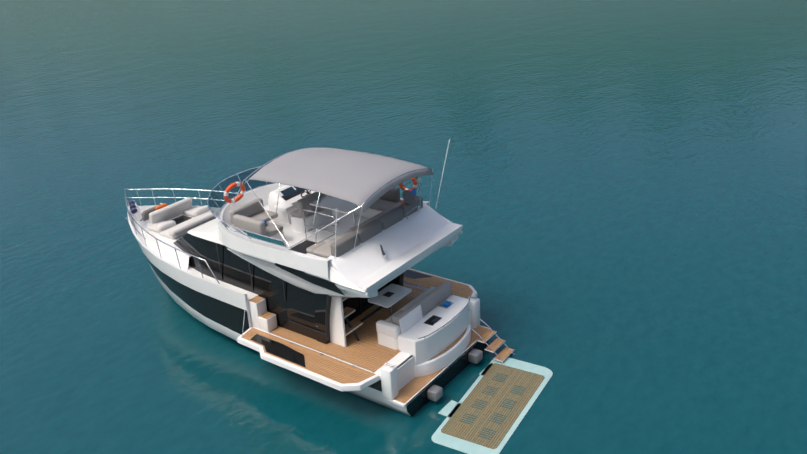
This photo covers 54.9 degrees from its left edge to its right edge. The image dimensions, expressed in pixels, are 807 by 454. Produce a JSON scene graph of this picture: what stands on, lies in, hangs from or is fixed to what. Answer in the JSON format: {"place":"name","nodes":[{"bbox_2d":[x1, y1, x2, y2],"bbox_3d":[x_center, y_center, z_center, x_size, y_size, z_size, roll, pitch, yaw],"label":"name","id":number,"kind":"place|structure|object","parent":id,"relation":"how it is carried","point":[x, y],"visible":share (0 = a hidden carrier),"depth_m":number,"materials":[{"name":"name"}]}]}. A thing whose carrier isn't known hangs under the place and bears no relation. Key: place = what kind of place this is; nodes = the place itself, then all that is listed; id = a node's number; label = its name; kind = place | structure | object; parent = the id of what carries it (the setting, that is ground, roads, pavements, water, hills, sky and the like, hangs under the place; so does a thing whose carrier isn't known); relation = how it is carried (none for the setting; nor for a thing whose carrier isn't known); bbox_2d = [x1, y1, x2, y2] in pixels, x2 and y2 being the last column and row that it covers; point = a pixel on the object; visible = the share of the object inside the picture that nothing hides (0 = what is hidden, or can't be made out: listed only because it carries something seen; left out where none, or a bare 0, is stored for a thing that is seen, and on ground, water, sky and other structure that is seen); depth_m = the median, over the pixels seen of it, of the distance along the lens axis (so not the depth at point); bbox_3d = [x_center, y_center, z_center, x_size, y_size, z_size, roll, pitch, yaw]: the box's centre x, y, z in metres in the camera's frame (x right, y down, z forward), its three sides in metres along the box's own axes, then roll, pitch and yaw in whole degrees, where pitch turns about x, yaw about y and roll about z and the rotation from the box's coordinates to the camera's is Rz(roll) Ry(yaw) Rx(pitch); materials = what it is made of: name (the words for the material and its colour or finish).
{"place":"outdoors","nodes":[
{"label":"outdoors","id":0,"kind":"place"},
{"bbox_2d":[142,206,155,220],"bbox_3d":[-7.844,-0.419,24.043,0.219,0.351,0.550,14,29,34],"label":"sofa backrest","id":1,"kind":"object","parent":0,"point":[145,215],"visible":0.56,"depth_m":23.88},
{"bbox_2d":[289,240,314,253],"bbox_3d":[-2.297,0.572,19.409,1.050,0.004,0.780,14,29,34],"label":"stairwell opening","id":2,"kind":"object","parent":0,"point":[302,247],"visible":0.21,"depth_m":19.60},
{"bbox_2d":[306,241,325,253],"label":"seat cushion","id":3,"kind":"object","parent":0,"point":[310,249],"visible":0.73,"depth_m":18.54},
{"bbox_2d":[313,202,401,257],"bbox_3d":[-0.894,0.037,19.546,0.600,0.130,3.560,14,29,34],"label":"aft seat","id":4,"kind":"object","parent":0,"point":[324,250],"visible":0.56,"depth_m":18.92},
{"bbox_2d":[392,310,403,324],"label":"seat cushion","id":5,"kind":"object","parent":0,"point":[394,316],"visible":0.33,"depth_m":19.21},
{"bbox_2d":[0,0,806,453],"bbox_3d":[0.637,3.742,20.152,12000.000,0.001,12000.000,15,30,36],"label":"sea water","id":6,"kind":"structure","parent":0,"point":[622,192],"depth_m":31.66,"materials":[{"name":"liquid"}]},
{"bbox_2d":[130,208,488,416],"bbox_3d":[-3.919,1.899,22.866,12.596,2.900,4.216,14,29,34],"label":"hull","id":7,"kind":"object","parent":6,"relation":"on","point":[222,310],"visible":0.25,"depth_m":21.04,"materials":[{"name":"white plastic"}]},
{"bbox_2d":[133,216,257,300],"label":"deck","id":8,"kind":"structure","parent":7,"relation":"on","point":[250,295],"depth_m":22.59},
{"bbox_2d":[145,214,192,268],"bbox_3d":[-6.577,0.102,24.133,3.500,0.444,3.320,14,29,34],"label":"coachroof","id":9,"kind":"object","parent":8,"relation":"on","point":[170,252],"visible":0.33,"depth_m":23.00,"materials":[{"name":"plastic"}]},
{"bbox_2d":[147,220,166,233],"bbox_3d":[-7.428,-0.008,23.818,0.670,0.140,0.620,14,29,34],"label":"seat cushion","id":10,"kind":"object","parent":9,"relation":"on","point":[152,227],"visible":0.48,"depth_m":23.72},
{"bbox_2d":[157,220,175,231],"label":"cushion","id":11,"kind":"object","parent":10,"relation":"on","point":[166,225],"visible":0.81,"depth_m":23.53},
{"bbox_2d":[149,197,191,224],"bbox_3d":[-7.317,-0.492,24.441,0.256,0.433,1.600,14,29,34],"label":"sofa backrest","id":12,"kind":"object","parent":9,"relation":"on","point":[175,209],"visible":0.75,"depth_m":24.32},
{"bbox_2d":[155,203,166,210],"bbox_3d":[-7.591,-0.531,24.266,0.219,0.351,0.450,14,29,34],"label":"bow pillow","id":13,"kind":"object","parent":12,"relation":"on","point":[160,206],"visible":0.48,"depth_m":24.14,"materials":[{"name":"orange fabric"}]},
{"bbox_2d":[172,215,190,224],"bbox_3d":[-7.013,-0.198,24.339,0.550,0.030,0.680,14,29,34],"label":"bow hatch","id":14,"kind":"object","parent":9,"relation":"on","point":[180,219],"visible":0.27,"depth_m":24.40,"materials":[{"name":"black glass"}]},
{"bbox_2d":[160,211,210,238],"bbox_3d":[-6.489,-0.096,23.967,0.650,0.120,2.100,14,29,34],"label":"bow sunpad","id":15,"kind":"object","parent":9,"relation":"on","point":[164,233],"visible":0.42,"depth_m":23.55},
{"bbox_2d":[169,212,215,236],"bbox_3d":[-6.300,-0.141,23.794,0.270,0.220,2.100,14,29,34],"label":"bow sunpad roll","id":16,"kind":"object","parent":15,"relation":"on","point":[188,226],"visible":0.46,"depth_m":23.48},
{"bbox_2d":[183,205,201,217],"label":"seat cushion","id":17,"kind":"object","parent":9,"relation":"on","point":[188,212],"visible":0.35,"depth_m":24.72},
{"bbox_2d":[193,205,209,215],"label":"seat cushion","id":18,"kind":"object","parent":17,"relation":"on","point":[200,210],"visible":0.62,"depth_m":24.53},
{"bbox_2d":[124,188,219,283],"bbox_3d":[-6.466,-0.236,23.882,6.799,0.840,4.171,14,29,34],"label":"bow railing","id":19,"kind":"object","parent":8,"relation":"on","point":[160,240],"visible":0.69,"depth_m":22.88,"materials":[{"name":"silver metal"}]},
{"bbox_2d":[127,197,205,238],"bbox_3d":[-7.875,-0.613,24.831,3.309,0.144,3.413,14,29,34],"label":"bow rail","id":20,"kind":"object","parent":19,"relation":"attached to","point":[157,197],"visible":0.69,"depth_m":25.59,"materials":[{"name":"silver metal"}]},
{"bbox_2d":[127,205,245,294],"bbox_3d":[-6.021,0.278,23.772,7.728,0.469,4.216,14,29,34],"label":"rub rail","id":21,"kind":"object","parent":8,"relation":"on","point":[178,268],"depth_m":21.82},
{"bbox_2d":[244,293,251,327],"bbox_3d":[-4.068,2.191,20.326,0.001,1.000,0.080,14,29,34],"label":"bulwark end","id":22,"kind":"object","parent":7,"relation":"on","point":[247,306],"visible":1,"depth_m":20.32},
{"bbox_2d":[237,327,379,390],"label":"balcony","id":23,"kind":"structure","parent":7,"relation":"attached to","point":[365,383],"depth_m":18.40,"materials":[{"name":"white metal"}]},
{"bbox_2d":[250,334,305,366],"bbox_3d":[-3.069,3.066,19.337,2.150,0.006,0.480,14,29,34],"label":"balcony glass","id":24,"kind":"object","parent":23,"relation":"in","point":[278,349],"visible":1,"depth_m":19.31,"materials":[{"name":"glass"}]},
{"bbox_2d":[252,283,469,379],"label":"trim","id":25,"kind":"structure","parent":7,"relation":"on","point":[399,359],"depth_m":18.80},
{"bbox_2d":[248,299,266,328],"bbox_3d":[-3.821,2.250,20.451,0.320,0.767,0.340,14,29,34],"label":"side step","id":26,"kind":"object","parent":25,"relation":"on","point":[257,310],"visible":0.75,"depth_m":20.30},
{"bbox_2d":[249,296,264,302],"bbox_3d":[-3.841,1.895,20.297,0.280,0.008,0.300,14,29,34],"label":"stair tread","id":27,"kind":"object","parent":26,"relation":"on","point":[256,299],"visible":0.93,"depth_m":20.29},
{"bbox_2d":[258,314,277,331],"bbox_3d":[-3.552,2.487,20.349,0.320,0.384,0.340,14,29,34],"label":"side step","id":28,"kind":"object","parent":25,"relation":"on","point":[268,324],"visible":0.9,"depth_m":20.23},
{"bbox_2d":[259,311,274,318],"bbox_3d":[-3.562,2.308,20.272,0.280,0.008,0.300,14,29,34],"label":"stair tread","id":29,"kind":"object","parent":28,"relation":"on","point":[267,315],"visible":1,"depth_m":20.26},
{"bbox_2d":[174,233,392,339],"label":"cabin windows","id":30,"kind":"structure","parent":25,"relation":"on","point":[295,312],"depth_m":20.46,"materials":[{"name":"glass"}]},
{"bbox_2d":[187,218,223,244],"bbox_3d":[-4.006,-0.263,21.897,2.600,0.220,3.360,14,29,34],"label":"saloon brow","id":31,"kind":"object","parent":30,"relation":"on","point":[209,230],"visible":0.25,"depth_m":21.18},
{"bbox_2d":[216,244,222,279],"bbox_3d":[-5.000,0.948,21.051,0.040,1.100,0.008,14,29,34],"label":"mullion","id":32,"kind":"object","parent":30,"relation":"attached to","point":[219,262],"visible":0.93,"depth_m":21.04,"materials":[{"name":"black plastic"}]},
{"bbox_2d":[248,262,252,289],"bbox_3d":[-4.030,1.181,20.385,0.040,1.100,0.008,14,29,34],"label":"mullion","id":33,"kind":"object","parent":30,"relation":"attached to","point":[250,276],"visible":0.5,"depth_m":20.44,"materials":[{"name":"black plastic"}]},
{"bbox_2d":[218,183,428,278],"bbox_3d":[-2.506,-0.259,20.696,4.940,0.570,4.220,14,29,34],"label":"flybridge coaming","id":34,"kind":"object","parent":30,"relation":"on","point":[316,266],"visible":0.44,"depth_m":19.16,"materials":[{"name":"plastic"}]},
{"bbox_2d":[208,166,288,250],"bbox_3d":[-3.105,-0.796,20.919,3.864,0.699,4.393,14,29,34],"label":"windshield","id":35,"kind":"object","parent":34,"relation":"on","point":[217,194],"visible":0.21,"depth_m":20.94,"materials":[{"name":"clear glass"}]},
{"bbox_2d":[207,165,282,241],"bbox_3d":[-3.120,-0.965,20.849,3.878,0.379,4.421,14,29,34],"label":"railing","id":36,"kind":"object","parent":35,"relation":"on","point":[229,224],"visible":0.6,"depth_m":19.62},
{"bbox_2d":[224,182,245,202],"bbox_3d":[-4.499,-0.917,20.678,0.324,0.622,0.650,14,29,34],"label":"lifebuoy","id":37,"kind":"object","parent":36,"relation":"hanging from","point":[229,188],"visible":0.96,"depth_m":20.60,"materials":[{"name":"orange"}]},
{"bbox_2d":[244,148,305,247],"bbox_3d":[-2.386,-1.039,20.225,1.842,1.542,3.827,14,29,34],"label":"bimini frame","id":38,"kind":"object","parent":34,"relation":"attached to","point":[259,200],"visible":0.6,"depth_m":19.36,"materials":[{"name":"silver metal"}]},
{"bbox_2d":[270,231,284,240],"bbox_3d":[-3.798,0.230,20.030,1.300,0.300,0.730,14,29,34],"label":"seat base","id":39,"kind":"object","parent":34,"relation":"on","point":[278,236],"visible":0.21,"depth_m":19.77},
{"bbox_2d":[229,198,263,223],"bbox_3d":[-4.133,-0.428,20.482,0.200,0.380,1.100,14,29,34],"label":"backrest cushion","id":40,"kind":"object","parent":39,"relation":"on","point":[251,208],"visible":0.81,"depth_m":20.41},
{"bbox_2d":[233,214,265,234],"bbox_3d":[-3.887,-0.049,19.577,1.050,0.380,0.200,14,29,34],"label":"backrest cushion","id":41,"kind":"object","parent":39,"relation":"on","point":[253,225],"visible":0.79,"depth_m":19.43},
{"bbox_2d":[232,217,282,236],"bbox_3d":[-3.786,0.019,19.974,1.300,0.130,0.690,14,29,34],"label":"flybridge seat","id":42,"kind":"object","parent":39,"relation":"on","point":[271,229],"visible":0.33,"depth_m":19.72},
{"bbox_2d":[251,210,277,221],"bbox_3d":[-3.723,-0.273,20.639,0.550,0.130,0.600,14,29,34],"label":"table","id":43,"kind":"object","parent":39,"relation":"on","point":[263,215],"visible":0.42,"depth_m":20.55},
{"bbox_2d":[268,185,314,224],"bbox_3d":[-3.053,-0.731,21.490,0.750,0.820,1.250,14,29,34],"label":"helm console","id":44,"kind":"object","parent":34,"relation":"on","point":[284,217],"visible":0.36,"depth_m":21.06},
{"bbox_2d":[274,204,294,211],"bbox_3d":[-3.196,-0.531,20.811,0.450,0.110,0.350,14,29,34],"label":"helm seat","id":45,"kind":"object","parent":44,"relation":"attached to","point":[284,208],"visible":0.9,"depth_m":20.70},
{"bbox_2d":[280,187,296,196],"bbox_3d":[-3.138,-0.961,21.242,0.200,0.132,0.450,14,29,34],"label":"display screen","id":46,"kind":"object","parent":44,"relation":"on","point":[289,191],"visible":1,"depth_m":21.24,"materials":[{"name":"black glass"}]},
{"bbox_2d":[281,189,305,200],"bbox_3d":[-3.037,-0.998,21.349,0.320,0.210,0.950,14,29,34],"label":"helm dash","id":47,"kind":"object","parent":44,"relation":"attached to","point":[290,196],"visible":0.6,"depth_m":21.20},
{"bbox_2d":[227,248,377,297],"bbox_3d":[-2.718,1.272,19.220,5.050,0.740,0.320,14,29,34],"label":"side blade","id":48,"kind":"object","parent":34,"relation":"attached to","point":[287,276],"visible":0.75,"depth_m":19.22,"materials":[{"name":"plastic"}]},
{"bbox_2d":[275,263,344,295],"bbox_3d":[-2.242,1.203,18.448,2.251,0.350,0.042,14,29,35],"label":"window","id":49,"kind":"structure","parent":34,"relation":"attached to","point":[326,284],"depth_m":18.40,"materials":[{"name":"black glass"}]},
{"bbox_2d":[291,208,331,232],"bbox_3d":[-2.437,-0.274,20.908,0.530,0.380,1.300,14,29,34],"label":"helm bench base","id":50,"kind":"object","parent":34,"relation":"on","point":[298,223],"visible":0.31,"depth_m":20.52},
{"bbox_2d":[290,209,302,217],"bbox_3d":[-2.499,-0.514,20.842,0.410,0.120,1.200,14,29,34],"label":"helm seat","id":51,"kind":"object","parent":50,"relation":"on","point":[295,213],"visible":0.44,"depth_m":20.43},
{"bbox_2d":[297,192,324,216],"bbox_3d":[-2.347,-0.673,20.644,0.226,0.481,1.200,14,29,34],"label":"helm bench back","id":52,"kind":"object","parent":50,"relation":"on","point":[303,202],"visible":0.48,"depth_m":20.32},
{"bbox_2d":[303,209,335,243],"bbox_3d":[-2.312,0.170,19.245,1.096,0.878,0.836,14,29,34],"label":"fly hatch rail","id":53,"kind":"object","parent":34,"relation":"on","point":[317,228],"visible":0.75,"depth_m":19.26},
{"bbox_2d":[305,225,334,241],"bbox_3d":[-2.311,0.190,19.245,1.062,0.023,0.792,14,29,34],"label":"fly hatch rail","id":54,"kind":"object","parent":53,"relation":"attached to","point":[324,230],"visible":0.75,"depth_m":19.33,"materials":[{"name":"silver metal"}]},
{"bbox_2d":[304,264,365,293],"bbox_3d":[-1.602,1.100,17.859,1.807,0.500,0.177,15,29,36],"label":"panel","id":55,"kind":"object","parent":34,"relation":"on","point":[335,277],"visible":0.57,"depth_m":17.72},
{"bbox_2d":[352,212,355,227],"bbox_3d":[-1.306,-0.264,20.334,0.080,0.700,0.080,14,29,34],"label":"fly table pedestal","id":56,"kind":"object","parent":34,"relation":"on","point":[353,219],"visible":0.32,"depth_m":20.33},
{"bbox_2d":[309,195,359,213],"bbox_3d":[-1.609,-0.671,20.382,1.400,0.040,1.120,14,29,34],"label":"table","id":57,"kind":"object","parent":56,"relation":"on","point":[333,203],"visible":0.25,"depth_m":20.16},
{"bbox_2d":[290,168,431,247],"bbox_3d":[-0.868,-0.675,19.184,1.942,1.543,3.827,14,29,34],"label":"bimini bow","id":58,"kind":"object","parent":34,"relation":"on","point":[365,201],"visible":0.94,"depth_m":18.15,"materials":[{"name":"silver metal"}]},
{"bbox_2d":[335,208,336,258],"bbox_3d":[-1.508,0.161,17.306,0.020,1.354,0.342,-17,27,-28],"label":"pole","id":59,"kind":"object","parent":58,"relation":"attached to","point":[335,233],"visible":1,"depth_m":17.32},
{"bbox_2d":[244,148,434,211],"bbox_3d":[-1.641,-1.435,19.438,3.900,0.532,2.840,14,29,34],"label":"bimini canopy","id":60,"kind":"object","parent":58,"relation":"attached to","point":[358,178],"visible":1,"depth_m":18.84,"materials":[{"name":"fabric"}]},
{"bbox_2d":[312,193,320,223],"bbox_3d":[-1.141,-1.073,19.211,0.123,0.965,3.343,13,29,34],"label":"canopy pole","id":61,"kind":"object","parent":60,"relation":"attached to","point":[316,208],"visible":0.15,"depth_m":18.12,"materials":[{"name":"silver metal"}]},
{"bbox_2d":[402,190,414,203],"bbox_3d":[0.130,-0.769,19.981,0.260,0.335,0.400,14,29,34],"label":"seat backrest","id":62,"kind":"object","parent":58,"relation":"attached to","point":[408,196],"visible":1,"depth_m":19.96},
{"bbox_2d":[351,208,381,217],"bbox_3d":[-1.201,-0.580,21.549,2.400,0.300,0.600,14,29,34],"label":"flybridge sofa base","id":63,"kind":"object","parent":34,"relation":"on","point":[369,213],"depth_m":21.04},
{"bbox_2d":[369,199,398,210],"bbox_3d":[-1.224,-0.769,21.449,2.400,0.130,0.600,14,29,34],"label":"seat cushion","id":64,"kind":"object","parent":63,"relation":"on","point":[380,204],"visible":0.15,"depth_m":20.83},
{"bbox_2d":[379,188,399,201],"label":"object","id":65,"kind":"object","parent":63,"relation":"on","point":[392,195],"visible":0.44,"depth_m":20.89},
{"bbox_2d":[328,204,462,296],"bbox_3d":[-0.136,0.450,19.137,1.200,0.640,4.060,14,29,34],"label":"overhang","id":66,"kind":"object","parent":34,"relation":"on","point":[362,260],"depth_m":18.92,"materials":[{"name":"plastic"}]},
{"bbox_2d":[330,232,359,256],"bbox_3d":[-1.373,0.420,18.288,0.230,0.360,0.870,14,29,34],"label":"backrest cushion","id":67,"kind":"object","parent":66,"relation":"on","point":[345,244],"visible":0.77,"depth_m":18.14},
{"bbox_2d":[355,219,381,242],"bbox_3d":[-0.852,0.108,18.938,0.230,0.360,0.870,14,29,34],"label":"backrest cushion","id":68,"kind":"object","parent":66,"relation":"on","point":[369,230],"visible":0.73,"depth_m":18.82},
{"bbox_2d":[380,245,385,257],"bbox_3d":[-0.513,0.590,18.596,0.098,0.222,0.350,-11,25,-18],"label":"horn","id":69,"kind":"object","parent":66,"relation":"on","point":[383,253],"visible":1,"depth_m":18.53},
{"bbox_2d":[377,207,402,229],"bbox_3d":[-0.331,-0.204,19.588,0.230,0.360,0.870,14,29,34],"label":"backrest cushion","id":70,"kind":"object","parent":66,"relation":"on","point":[390,218],"visible":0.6,"depth_m":19.47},
{"bbox_2d":[398,196,422,217],"bbox_3d":[0.191,-0.516,20.238,0.230,0.360,0.870,14,29,34],"label":"backrest cushion","id":71,"kind":"object","parent":66,"relation":"attached to","point":[406,207],"visible":0.58,"depth_m":20.06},
{"bbox_2d":[437,139,449,199],"bbox_3d":[1.027,-1.429,20.129,0.411,1.755,0.024,1,24,10],"label":"whip antenna","id":72,"kind":"object","parent":66,"relation":"on","point":[443,169],"visible":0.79,"depth_m":20.09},
{"bbox_2d":[399,178,417,190],"bbox_3d":[0.101,-1.201,20.796,0.660,0.650,0.213,14,29,34],"label":"life ring","id":73,"kind":"object","parent":34,"relation":"on","point":[415,185],"visible":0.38,"depth_m":20.69,"materials":[{"name":"orange"}]},
{"bbox_2d":[419,182,420,208],"bbox_3d":[0.422,-0.816,19.930,0.070,0.752,0.040,13,29,34],"label":"mast pole","id":74,"kind":"object","parent":34,"relation":"on","point":[419,195],"visible":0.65,"depth_m":19.92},
{"bbox_2d":[442,236,457,246],"bbox_3d":[-0.680,0.051,21.763,5.050,0.740,0.320,14,29,34],"label":"side blade","id":75,"kind":"object","parent":34,"relation":"attached to","point":[451,242],"visible":0.04,"depth_m":20.24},
{"bbox_2d":[231,205,462,292],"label":"flybridge deck","id":76,"kind":"structure","parent":30,"relation":"on","point":[379,277],"depth_m":19.67,"materials":[{"name":"plastic"}]},
{"bbox_2d":[315,294,331,344],"bbox_3d":[-1.900,2.018,19.142,0.790,2.030,0.260,14,29,34],"label":"glass door","id":77,"kind":"structure","parent":25,"relation":"on","point":[322,315],"depth_m":19.26,"materials":[{"name":"black glass"}]},
{"bbox_2d":[330,297,346,346],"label":"support pillar","id":78,"kind":"structure","parent":25,"relation":"on","point":[337,331],"depth_m":19.22,"materials":[{"name":"plastic"}]},
{"bbox_2d":[269,284,425,371],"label":"deck floor","id":79,"kind":"structure","parent":25,"relation":"on","point":[367,351],"depth_m":19.57,"materials":[{"name":"wood"}]},
{"bbox_2d":[343,312,359,340],"bbox_3d":[-1.772,1.748,19.594,1.497,2.182,0.060,14,29,34],"label":"stair stringer","id":80,"kind":"object","parent":25,"relation":"on","point":[350,326],"visible":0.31,"depth_m":19.59,"materials":[{"name":"black metal"}]},
{"bbox_2d":[343,307,354,316],"bbox_3d":[-1.537,2.192,19.619,0.270,0.008,0.660,14,29,34],"label":"stair tread","id":81,"kind":"object","parent":80,"relation":"attached to","point":[347,310],"visible":0.43,"depth_m":19.74,"materials":[{"name":"brown wood"}]},
{"bbox_2d":[345,320,361,333],"bbox_3d":[-1.352,2.527,19.631,0.270,0.008,0.660,14,29,34],"label":"stair tread","id":82,"kind":"object","parent":80,"relation":"attached to","point":[354,323],"visible":0.64,"depth_m":19.67,"materials":[{"name":"brown wood"}]},
{"bbox_2d":[360,306,382,321],"bbox_3d":[-0.737,2.260,20.967,0.100,0.004,1.900,13,29,34],"label":"cockpit grate","id":83,"kind":"object","parent":25,"relation":"in","point":[371,313],"visible":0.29,"depth_m":20.79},
{"bbox_2d":[368,284,411,307],"bbox_3d":[-0.353,1.781,20.224,0.700,0.040,1.100,14,29,34],"label":"cockpit table","id":84,"kind":"object","parent":25,"relation":"on","point":[399,291],"visible":1,"depth_m":20.14,"materials":[{"name":"silver metal"}]},
{"bbox_2d":[383,291,394,296],"bbox_3d":[-0.389,1.754,20.233,0.220,0.005,0.250,14,29,34],"label":"table inlay","id":85,"kind":"object","parent":84,"relation":"in","point":[388,294],"visible":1,"depth_m":20.23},
{"bbox_2d":[393,272,403,285],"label":"aft pillar","id":86,"kind":"structure","parent":25,"relation":"on","point":[397,280],"depth_m":21.69,"materials":[{"name":"black glass"}]},
{"bbox_2d":[377,295,450,349],"bbox_3d":[0.323,2.370,20.136,0.680,0.360,2.550,14,29,34],"label":"sofa base","id":87,"kind":"object","parent":25,"relation":"on","point":[388,341],"visible":0.23,"depth_m":19.20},
{"bbox_2d":[376,320,400,338],"bbox_3d":[-0.370,2.529,19.181,0.680,0.340,0.230,14,29,34],"label":"sofa armrest","id":88,"kind":"object","parent":87,"relation":"on","point":[388,328],"visible":0.9,"depth_m":19.06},
{"bbox_2d":[385,286,435,322],"bbox_3d":[0.306,2.095,20.141,0.500,0.140,2.270,14,29,34],"label":"sofa seat","id":89,"kind":"object","parent":87,"relation":"on","point":[415,300],"visible":0.23,"depth_m":20.31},
{"bbox_2d":[396,281,450,325],"bbox_3d":[0.548,2.009,19.905,0.200,0.420,2.270,14,29,34],"label":"sofa backrest","id":90,"kind":"object","parent":87,"relation":"on","point":[432,299],"visible":0.67,"depth_m":19.99,"materials":[{"name":"fabric"}]},
{"bbox_2d":[386,309,470,400],"bbox_3d":[0.782,3.098,19.673,0.080,0.646,4.000,14,29,34],"label":"transom riser","id":91,"kind":"object","parent":7,"relation":"attached to","point":[406,375],"visible":0.14,"depth_m":18.72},
{"bbox_2d":[427,385,442,401],"bbox_3d":[0.763,4.033,18.837,0.280,0.260,0.320,14,29,34],"label":"hydraulic arm head","id":92,"kind":"object","parent":7,"relation":"attached to","point":[435,393],"visible":0.98,"depth_m":18.74},
{"bbox_2d":[389,325,489,407],"bbox_3d":[1.005,3.439,19.658,0.470,0.090,4.000,14,29,34],"label":"swim platform edge","id":93,"kind":"object","parent":7,"relation":"attached to","point":[398,403],"visible":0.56,"depth_m":18.51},
{"bbox_2d":[380,363,398,399],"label":"quarter block","id":94,"kind":"structure","parent":93,"relation":"on","point":[389,383],"depth_m":18.12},
{"bbox_2d":[394,326,487,403],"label":"deck","id":95,"kind":"structure","parent":93,"relation":"on","point":[411,388],"depth_m":18.83,"materials":[{"name":"wood"}]},
{"bbox_2d":[414,324,470,376],"bbox_3d":[1.053,3.113,19.874,0.740,0.370,2.500,14,29,34],"label":"transom panel","id":96,"kind":"object","parent":95,"relation":"on","point":[443,360],"visible":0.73,"depth_m":19.32,"materials":[{"name":"plastic"}]},
{"bbox_2d":[398,295,468,364],"bbox_3d":[0.897,2.598,19.772,0.740,0.670,2.470,14,29,34],"label":"wet bar","id":97,"kind":"object","parent":96,"relation":"on","point":[427,348],"visible":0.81,"depth_m":19.29,"materials":[{"name":"white plastic"}]},
{"bbox_2d":[399,305,422,332],"bbox_3d":[0.191,2.282,19.276,0.087,0.376,0.900,13,29,34],"label":"wet bar lid","id":98,"kind":"object","parent":97,"relation":"attached to","point":[410,318],"visible":0.98,"depth_m":19.24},
{"bbox_2d":[424,315,441,325],"bbox_3d":[0.739,2.348,19.518,0.270,0.006,0.450,14,29,34],"label":"cooktop","id":99,"kind":"object","parent":97,"relation":"on","point":[432,320],"visible":1,"depth_m":19.51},
{"bbox_2d":[418,297,469,338],"bbox_3d":[1.127,2.288,19.439,0.244,0.025,2.384,14,29,34],"label":"bar rail","id":100,"kind":"object","parent":97,"relation":"on","point":[447,322],"visible":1,"depth_m":19.23,"materials":[{"name":"silver metal"}]},
{"bbox_2d":[439,300,453,308],"bbox_3d":[1.112,2.020,20.226,0.280,0.006,0.350,14,29,34],"label":"sink","id":101,"kind":"object","parent":97,"relation":"in","point":[444,306],"visible":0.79,"depth_m":20.18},
{"bbox_2d":[428,328,466,360],"bbox_3d":[1.023,2.935,19.812,0.650,0.008,2.340,14,29,34],"label":"teak step","id":102,"kind":"object","parent":96,"relation":"on","point":[457,340],"visible":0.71,"depth_m":19.63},
{"bbox_2d":[468,297,479,328],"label":"quarter block","id":103,"kind":"structure","parent":93,"relation":"on","point":[474,306],"depth_m":20.83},
{"bbox_2d":[403,268,476,298],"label":"balcony","id":104,"kind":"structure","parent":7,"relation":"attached to","point":[474,293],"depth_m":22.57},
{"bbox_2d":[468,349,482,363],"bbox_3d":[1.876,3.366,20.225,0.280,0.260,0.320,14,29,34],"label":"fender","id":105,"kind":"object","parent":7,"relation":"attached to","point":[475,356],"visible":0.98,"depth_m":20.13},
{"bbox_2d":[471,328,503,362],"bbox_3d":[2.311,3.232,20.387,1.365,1.052,0.029,13,29,34],"label":"ladder rail","id":106,"kind":"object","parent":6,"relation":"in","point":[486,343],"visible":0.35,"depth_m":20.40,"materials":[{"name":"silver metal"}]},
{"bbox_2d":[477,329,495,341],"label":"stair step","id":107,"kind":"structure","parent":106,"relation":"attached to","point":[487,334],"depth_m":20.65,"materials":[{"name":"brown wood"}]},
{"bbox_2d":[485,338,504,350],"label":"stair step","id":108,"kind":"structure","parent":106,"relation":"attached to","point":[496,343],"depth_m":20.58,"materials":[{"name":"brown wood"}]},
{"bbox_2d":[495,347,513,360],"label":"stair step","id":109,"kind":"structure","parent":106,"relation":"attached to","point":[504,353],"depth_m":20.52,"materials":[{"name":"brown wood"}]},
{"bbox_2d":[432,357,552,453],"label":"floating platform","id":110,"kind":"structure","parent":6,"relation":"on","point":[497,400],"depth_m":18.57,"materials":[{"name":"brown wood"}]},
{"bbox_2d":[438,400,458,417],"bbox_3d":[1.200,4.381,18.586,0.500,0.008,0.600,14,29,34],"label":"arm pad","id":111,"kind":"object","parent":110,"relation":"on","point":[447,409],"visible":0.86,"depth_m":18.62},
{"bbox_2d":[479,318,514,354],"bbox_3d":[2.609,3.053,20.759,1.365,1.052,0.029,13,29,34],"label":"ladder rail","id":112,"kind":"object","parent":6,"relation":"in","point":[496,335],"visible":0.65,"depth_m":20.77,"materials":[{"name":"silver metal"}]},
{"bbox_3d":[-8.418,-0.265,24.746,0.210,0.214,0.217,14,29,34],"label":"fender end","id":113,"kind":"object","parent":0,"visible":0},
{"bbox_2d":[132,208,141,220],"bbox_3d":[-8.437,-0.396,24.536,0.216,0.494,0.453,-3,23,2],"label":"fender","id":114,"kind":"object","parent":113,"relation":"on","point":[137,215],"visible":0.79,"depth_m":24.49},
{"bbox_2d":[131,208,137,213],"bbox_3d":[-8.453,-0.526,24.332,0.209,0.208,0.209,14,29,34],"label":"fender end","id":115,"kind":"object","parent":114,"relation":"attached to","point":[133,210],"visible":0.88,"depth_m":24.26,"materials":[{"name":"blue"}]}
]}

